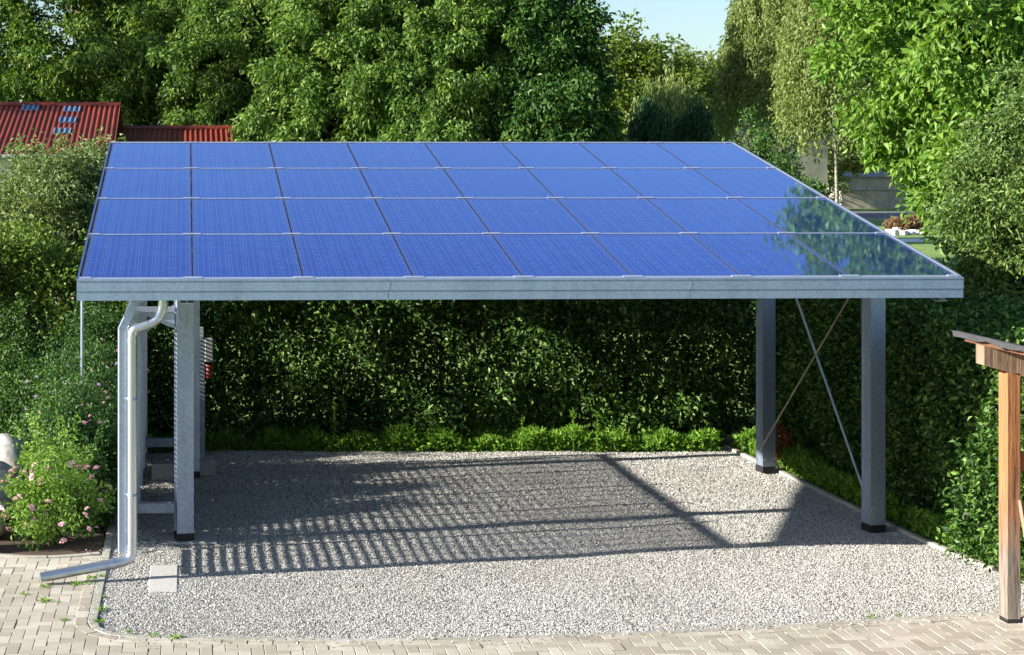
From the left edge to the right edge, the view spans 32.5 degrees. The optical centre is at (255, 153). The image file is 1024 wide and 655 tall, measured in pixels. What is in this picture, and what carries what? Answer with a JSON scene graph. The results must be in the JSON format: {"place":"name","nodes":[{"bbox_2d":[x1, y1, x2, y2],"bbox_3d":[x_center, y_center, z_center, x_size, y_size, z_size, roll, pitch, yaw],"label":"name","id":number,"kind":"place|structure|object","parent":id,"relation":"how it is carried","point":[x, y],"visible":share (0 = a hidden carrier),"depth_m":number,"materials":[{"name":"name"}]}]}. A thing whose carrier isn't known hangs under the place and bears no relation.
{"place":"outdoors","nodes":[
{"label":"outdoors","id":0,"kind":"place"},
{"bbox_2d":[0,467,117,556],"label":"flower bed soil","id":1,"kind":"structure","parent":0,"point":[72,545],"depth_m":16.90,"materials":[{"name":"brown soil"}]},
{"bbox_2d":[0,517,6,535],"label":"boulder","id":2,"kind":"object","parent":1,"relation":"on","point":[3,526],"visible":0.94,"depth_m":17.18,"materials":[{"name":"grey stone"}]},
{"bbox_2d":[0,461,16,519],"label":"boulder","id":3,"kind":"object","parent":1,"relation":"on","point":[5,467],"visible":0.44,"depth_m":17.71,"materials":[{"name":"grey stone"}]},
{"bbox_2d":[0,433,33,508],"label":"boulder","id":4,"kind":"object","parent":1,"relation":"on","point":[8,452],"visible":0.34,"depth_m":18.59,"materials":[{"name":"white stone"}]},
{"bbox_2d":[0,292,53,394],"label":"flowering perennial","id":5,"kind":"object","parent":1,"relation":"on","point":[14,330],"visible":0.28,"depth_m":21.57,"materials":[{"name":"green plant"}]},
{"bbox_2d":[0,342,71,436],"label":"flowering perennial","id":6,"kind":"object","parent":1,"relation":"on","point":[12,401],"visible":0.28,"depth_m":20.19,"materials":[{"name":"green plant"}]},
{"bbox_2d":[0,396,116,551],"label":"rose bush","id":7,"kind":"object","parent":1,"relation":"on","point":[69,501],"visible":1,"depth_m":16.84,"materials":[{"name":"green plant"}]},
{"bbox_2d":[12,344,117,519],"bbox_3d":[-1.919,2.965,18.161,1.310,1.878,1.382,0,0,-2],"label":"flowering perennial","id":8,"kind":"object","parent":1,"relation":"on","point":[46,420],"visible":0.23,"depth_m":18.03,"materials":[{"name":"green plant"}]},
{"bbox_2d":[15,332,117,493],"bbox_3d":[-1.968,2.942,19.068,1.492,1.926,1.439,0,0,29],"label":"flowering perennial","id":9,"kind":"object","parent":1,"relation":"on","point":[43,397],"visible":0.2,"depth_m":19.00,"materials":[{"name":"green plant"}]},
{"bbox_2d":[24,319,117,445],"bbox_3d":[-2.062,2.947,20.374,1.460,1.916,1.674,0,0,-2],"label":"flowering perennial","id":10,"kind":"object","parent":1,"relation":"on","point":[92,351],"visible":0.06,"depth_m":20.26,"materials":[{"name":"green plant"}]},
{"bbox_2d":[35,403,117,533],"bbox_3d":[-1.823,3.224,17.712,1.023,1.358,0.923,0,0,-2],"label":"flowering perennial","id":11,"kind":"object","parent":1,"relation":"on","point":[106,516],"visible":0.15,"depth_m":17.63,"materials":[{"name":"green plant"}]},
{"bbox_2d":[80,301,82,408],"bbox_3d":[-1.919,2.690,18.938,0.030,2.360,0.028,0,0,-25],"label":"garden pole","id":12,"kind":"object","parent":1,"relation":"on","point":[81,338],"depth_m":18.93,"materials":[{"name":"metal"}]},
{"bbox_2d":[31,289,147,407],"bbox_3d":[-2.124,2.704,21.690,1.521,2.393,1.888,0,0,-2],"label":"flowering perennial","id":13,"kind":"object","parent":1,"relation":"on","point":[104,332],"visible":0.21,"depth_m":21.58,"materials":[{"name":"green plant"}]},
{"bbox_2d":[327,41,483,136],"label":"broadleaf tree","id":14,"kind":"object","parent":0,"point":[343,108],"depth_m":45.18,"materials":[{"name":"green plant"}]},
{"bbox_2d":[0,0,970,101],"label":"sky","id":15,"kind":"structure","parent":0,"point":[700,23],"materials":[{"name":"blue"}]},
{"bbox_2d":[0,556,1023,654],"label":"paving","id":16,"kind":"structure","parent":0,"point":[991,635],"depth_m":13.54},
{"bbox_2d":[36,596,50,602],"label":"weed tuft","id":17,"kind":"object","parent":16,"relation":"on","point":[45,600],"visible":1,"depth_m":14.77,"materials":[{"name":"green plant"}]},
{"bbox_2d":[69,580,85,585],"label":"weed tuft","id":18,"kind":"object","parent":16,"relation":"on","point":[75,582],"visible":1,"depth_m":15.34,"materials":[{"name":"green plant"}]},
{"bbox_2d":[75,556,1023,647],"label":"paving border","id":19,"kind":"object","parent":16,"relation":"attached to","point":[85,600],"visible":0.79,"depth_m":13.71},
{"bbox_2d":[952,330,1023,623],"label":"wood shed","id":20,"kind":"structure","parent":16,"relation":"on","point":[1006,359],"depth_m":14.08,"materials":[{"name":"brown wood"}]},
{"bbox_2d":[31,208,1023,561],"bbox_3d":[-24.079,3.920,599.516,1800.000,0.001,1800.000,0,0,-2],"label":"ground","id":21,"kind":"structure","parent":0,"point":[927,248],"depth_m":34.03,"materials":[{"name":"green plant"}]},
{"bbox_2d":[0,22,32,101],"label":"distant tree","id":22,"kind":"object","parent":21,"relation":"on","point":[6,90],"visible":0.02,"depth_m":59.60,"materials":[{"name":"green plant"}]},
{"bbox_2d":[0,552,100,558],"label":"bed edging","id":23,"kind":"object","parent":21,"relation":"on","point":[49,556],"visible":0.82,"depth_m":16.41,"materials":[{"name":"concrete"}]},
{"bbox_2d":[0,102,123,322],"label":"red roofed house","id":24,"kind":"structure","parent":21,"relation":"on","point":[80,119],"depth_m":40.36,"materials":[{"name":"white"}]},
{"bbox_2d":[0,126,126,323],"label":"light shrub","id":25,"kind":"object","parent":21,"relation":"on","point":[63,191],"visible":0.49,"depth_m":25.06,"materials":[{"name":"green plant"}]},
{"bbox_2d":[0,209,169,423],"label":"hedge","id":26,"kind":"object","parent":21,"relation":"on","point":[18,247],"visible":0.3,"depth_m":22.62,"materials":[{"name":"green plant"}]},
{"bbox_2d":[0,0,206,129],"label":"broadleaf tree","id":27,"kind":"object","parent":21,"relation":"on","point":[26,45],"visible":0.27,"depth_m":47.81,"materials":[{"name":"green plant"}]},
{"bbox_2d":[55,0,276,139],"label":"broadleaf tree","id":28,"kind":"object","parent":21,"relation":"on","point":[131,82],"visible":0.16,"depth_m":46.66,"materials":[{"name":"green plant"}]},
{"bbox_2d":[122,125,234,314],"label":"red roofed annex","id":29,"kind":"object","parent":21,"relation":"on","point":[175,133],"visible":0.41,"depth_m":41.93,"materials":[{"name":"red tile"}]},
{"bbox_2d":[144,0,350,141],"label":"broadleaf tree","id":30,"kind":"object","parent":21,"relation":"on","point":[212,30],"visible":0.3,"depth_m":44.21,"materials":[{"name":"green plant"}]},
{"bbox_2d":[248,10,338,301],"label":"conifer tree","id":31,"kind":"object","parent":21,"relation":"on","point":[329,128],"visible":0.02,"depth_m":44.46,"materials":[{"name":"green plant"}]},
{"bbox_2d":[330,401,338,448],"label":"wild stalk","id":32,"kind":"object","parent":21,"relation":"on","point":[334,408],"visible":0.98,"depth_m":22.30,"materials":[{"name":"green plant"}]},
{"bbox_2d":[226,0,497,317],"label":"broadleaf tree","id":33,"kind":"object","parent":21,"relation":"on","point":[304,91],"visible":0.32,"depth_m":39.60,"materials":[{"name":"green plant"}]},
{"bbox_2d":[146,417,723,453],"bbox_3d":[2.276,3.742,22.721,7.744,0.475,1.169,0,0,-1],"label":"ground cover","id":34,"kind":"object","parent":21,"relation":"on","point":[398,437],"visible":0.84,"depth_m":22.34,"materials":[{"name":"green plant"}]},
{"bbox_2d":[114,194,778,449],"bbox_3d":[2.613,2.104,23.571,9.277,3.639,2.890,0,0,-2],"label":"back hedge","id":35,"kind":"object","parent":21,"relation":"on","point":[688,388],"visible":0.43,"depth_m":22.92,"materials":[{"name":"green plant"}]},
{"bbox_2d":[347,0,585,325],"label":"broadleaf tree","id":36,"kind":"object","parent":21,"relation":"on","point":[457,28],"visible":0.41,"depth_m":37.66,"materials":[{"name":"green plant"}]},
{"bbox_2d":[460,0,604,300],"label":"broadleaf tree","id":37,"kind":"object","parent":21,"relation":"on","point":[582,3],"depth_m":43.92,"materials":[{"name":"green plant"}]},
{"bbox_2d":[480,0,636,320],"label":"broadleaf tree","id":38,"kind":"object","parent":21,"relation":"on","point":[571,27],"visible":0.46,"depth_m":37.18,"materials":[{"name":"green plant"}]},
{"bbox_2d":[591,7,675,128],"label":"distant tree","id":39,"kind":"object","parent":21,"relation":"on","point":[637,62],"visible":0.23,"depth_m":59.10,"materials":[{"name":"green plant"}]},
{"bbox_2d":[625,94,674,141],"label":"weeping tree","id":40,"kind":"object","parent":21,"relation":"on","point":[647,126],"visible":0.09,"depth_m":49.69,"materials":[{"name":"green plant"}]},
{"bbox_2d":[618,64,719,136],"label":"weeping tree","id":41,"kind":"object","parent":21,"relation":"on","point":[669,97],"visible":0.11,"depth_m":56.44,"materials":[{"name":"green plant"}]},
{"bbox_2d":[623,33,719,132],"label":"distant tree","id":42,"kind":"object","parent":21,"relation":"on","point":[691,69],"visible":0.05,"depth_m":73.38,"materials":[{"name":"green plant"}]},
{"bbox_2d":[663,94,724,141],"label":"weeping tree","id":43,"kind":"object","parent":21,"relation":"on","point":[698,127],"visible":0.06,"depth_m":45.69,"materials":[{"name":"green plant"}]},
{"bbox_2d":[670,45,745,142],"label":"distant tree","id":44,"kind":"object","parent":21,"relation":"on","point":[712,81],"visible":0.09,"depth_m":75.42,"materials":[{"name":"green plant"}]},
{"bbox_2d":[691,50,769,122],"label":"distant tree","id":45,"kind":"object","parent":21,"relation":"on","point":[699,53],"depth_m":104.07,"materials":[{"name":"green plant"}]},
{"bbox_2d":[722,106,806,322],"bbox_3d":[9.992,1.471,33.972,2.300,4.849,2.250,0,0,-2],"label":"dark shrub","id":46,"kind":"object","parent":21,"relation":"on","point":[763,151],"visible":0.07,"depth_m":33.92,"materials":[{"name":"green plant"}]},
{"bbox_2d":[755,423,797,469],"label":"red leaved plant","id":47,"kind":"object","parent":21,"relation":"on","point":[780,440],"visible":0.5,"depth_m":21.14,"materials":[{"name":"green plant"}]},
{"bbox_2d":[708,0,862,174],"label":"birch tree","id":48,"kind":"object","parent":21,"relation":"on","point":[749,42],"visible":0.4,"depth_m":40.39,"materials":[{"name":"green plant"}]},
{"bbox_2d":[775,170,838,315],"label":"dark shrub","id":49,"kind":"object","parent":21,"relation":"on","point":[818,186],"visible":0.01,"depth_m":30.73,"materials":[{"name":"green plant"}]},
{"bbox_2d":[765,0,894,202],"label":"birch tree","id":50,"kind":"object","parent":21,"relation":"on","point":[789,78],"visible":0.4,"depth_m":35.46,"materials":[{"name":"green plant"}]},
{"bbox_2d":[791,104,870,203],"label":"distant tree","id":51,"kind":"object","parent":21,"relation":"on","point":[847,162],"visible":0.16,"depth_m":116.28,"materials":[{"name":"green plant"}]},
{"bbox_2d":[730,425,1023,580],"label":"grass strip","id":52,"kind":"object","parent":21,"relation":"on","point":[809,466],"depth_m":19.37,"materials":[{"name":"green plant"}]},
{"bbox_2d":[731,267,1023,593],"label":"side hedge","id":53,"kind":"object","parent":21,"relation":"on","point":[945,457],"visible":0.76,"depth_m":18.17,"materials":[{"name":"green plant"}]},
{"bbox_2d":[827,95,948,156],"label":"distant tree","id":54,"kind":"object","parent":21,"relation":"on","point":[901,133],"visible":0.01,"depth_m":146.56,"materials":[{"name":"green plant"}]},
{"bbox_2d":[828,164,951,200],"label":"bungalow","id":55,"kind":"object","parent":21,"relation":"on","point":[875,181],"visible":0.16,"depth_m":135.90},
{"bbox_2d":[889,230,898,235],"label":"edging stone","id":56,"kind":"object","parent":21,"relation":"on","point":[894,232],"visible":0.87,"depth_m":81.95,"materials":[{"name":"white stone"}]},
{"bbox_2d":[882,216,910,230],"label":"bush","id":57,"kind":"object","parent":21,"relation":"on","point":[895,221],"visible":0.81,"depth_m":86.76,"materials":[{"name":"brown plant"}]},
{"bbox_2d":[898,213,923,229],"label":"bush","id":58,"kind":"object","parent":21,"relation":"on","point":[913,220],"visible":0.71,"depth_m":87.65,"materials":[{"name":"brown plant"}]},
{"bbox_2d":[908,231,915,234],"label":"edging stone","id":59,"kind":"object","parent":21,"relation":"on","point":[911,232],"visible":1,"depth_m":82.72,"materials":[{"name":"white stone"}]},
{"bbox_2d":[802,0,1023,261],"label":"walnut tree","id":60,"kind":"object","parent":21,"relation":"on","point":[931,52],"visible":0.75,"depth_m":24.82,"materials":[{"name":"green plant"}]},
{"bbox_2d":[904,97,965,149],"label":"distant tree","id":61,"kind":"object","parent":21,"relation":"on","point":[957,127],"depth_m":155.77,"materials":[{"name":"green plant"}]},
{"bbox_2d":[916,53,1023,319],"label":"fruit tree","id":62,"kind":"object","parent":21,"relation":"on","point":[991,236],"visible":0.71,"depth_m":19.96,"materials":[{"name":"green plant"}]},
{"bbox_2d":[71,448,1023,650],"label":"gravel","id":63,"kind":"structure","parent":0,"point":[247,467],"depth_m":16.63,"materials":[{"name":"grey gravel"}]},
{"bbox_2d":[148,565,177,592],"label":"concrete slab","id":64,"kind":"structure","parent":63,"relation":"on","point":[163,578],"depth_m":15.58,"materials":[{"name":"white concrete"}]},
{"bbox_2d":[200,327,212,458],"bbox_3d":[-0.617,2.900,20.775,0.195,1.600,0.154,0,0,-2],"label":"utility post","id":65,"kind":"object","parent":63,"relation":"on","point":[206,349],"visible":0.82,"depth_m":20.75,"materials":[{"name":"metal"}]},
{"bbox_2d":[39,142,963,582],"bbox_3d":[2.140,1.879,18.868,8.433,4.061,6.782,0,0,-2],"label":"solar carport","id":66,"kind":"object","parent":63,"relation":"on","point":[187,226],"visible":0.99,"depth_m":17.47,"materials":[{"name":"glass"}]},
{"bbox_2d":[519,414,525,451],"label":"wild stalk","id":67,"kind":"object","parent":63,"relation":"on","point":[522,435],"visible":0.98,"depth_m":22.20,"materials":[{"name":"green plant"}]},
{"bbox_2d":[88,481,1023,643],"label":"kerb","id":68,"kind":"structure","parent":63,"relation":"on","point":[106,547],"depth_m":13.86,"materials":[{"name":"concrete"}]},
{"bbox_2d":[93,617,103,622],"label":"weed tuft","id":69,"kind":"object","parent":68,"relation":"on","point":[101,620],"visible":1,"depth_m":14.13,"materials":[{"name":"green plant"}]},
{"bbox_2d":[94,604,110,611],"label":"weed tuft","id":70,"kind":"object","parent":68,"relation":"on","point":[101,608],"visible":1,"depth_m":14.50,"materials":[{"name":"green plant"}]},
{"bbox_2d":[169,633,183,638],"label":"weed tuft","id":71,"kind":"object","parent":68,"relation":"on","point":[177,637],"visible":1,"depth_m":13.66,"materials":[{"name":"green plant"}]},
{"bbox_2d":[568,407,575,451],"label":"wild stalk","id":72,"kind":"object","parent":63,"relation":"on","point":[573,426],"visible":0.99,"depth_m":22.25,"materials":[{"name":"green plant"}]},
{"bbox_2d":[593,411,600,452],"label":"wild stalk","id":73,"kind":"object","parent":63,"relation":"on","point":[596,434],"visible":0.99,"depth_m":22.20,"materials":[{"name":"green plant"}]},
{"bbox_2d":[724,445,996,570],"bbox_3d":[6.462,3.869,19.227,0.141,0.081,6.688,0,0,-6],"label":"lawn edging","id":74,"kind":"object","parent":63,"relation":"on","point":[851,505],"visible":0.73,"depth_m":18.76,"materials":[{"name":"concrete"}]},
{"bbox_2d":[732,119,832,192],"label":"beige building","id":75,"kind":"structure","parent":0,"point":[819,171],"depth_m":91.84,"materials":[{"name":"beige paint"}]},
{"bbox_2d":[852,211,932,218],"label":"road","id":76,"kind":"structure","parent":0,"point":[875,214],"depth_m":110.18,"materials":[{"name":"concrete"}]},
{"bbox_2d":[839,190,957,208],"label":"garden wall","id":77,"kind":"structure","parent":0,"point":[870,199],"depth_m":122.06,"materials":[{"name":"grey concrete"}]},
{"bbox_2d":[900,239,951,241],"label":"gravel path","id":78,"kind":"structure","parent":0,"point":[912,240],"depth_m":77.29,"materials":[{"name":"grey gravel"}]},
{"bbox_3d":[6.812,3.832,13.910,1.070,0.075,0.350,0,0,-2],"label":"stone step","id":79,"kind":"object","parent":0,"visible":0},
{"bbox_2d":[1017,500,1023,534],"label":"wooden stick","id":80,"kind":"object","parent":79,"relation":"on","point":[1021,506],"visible":1,"depth_m":14.01,"materials":[{"name":"brown wood"}]}
]}

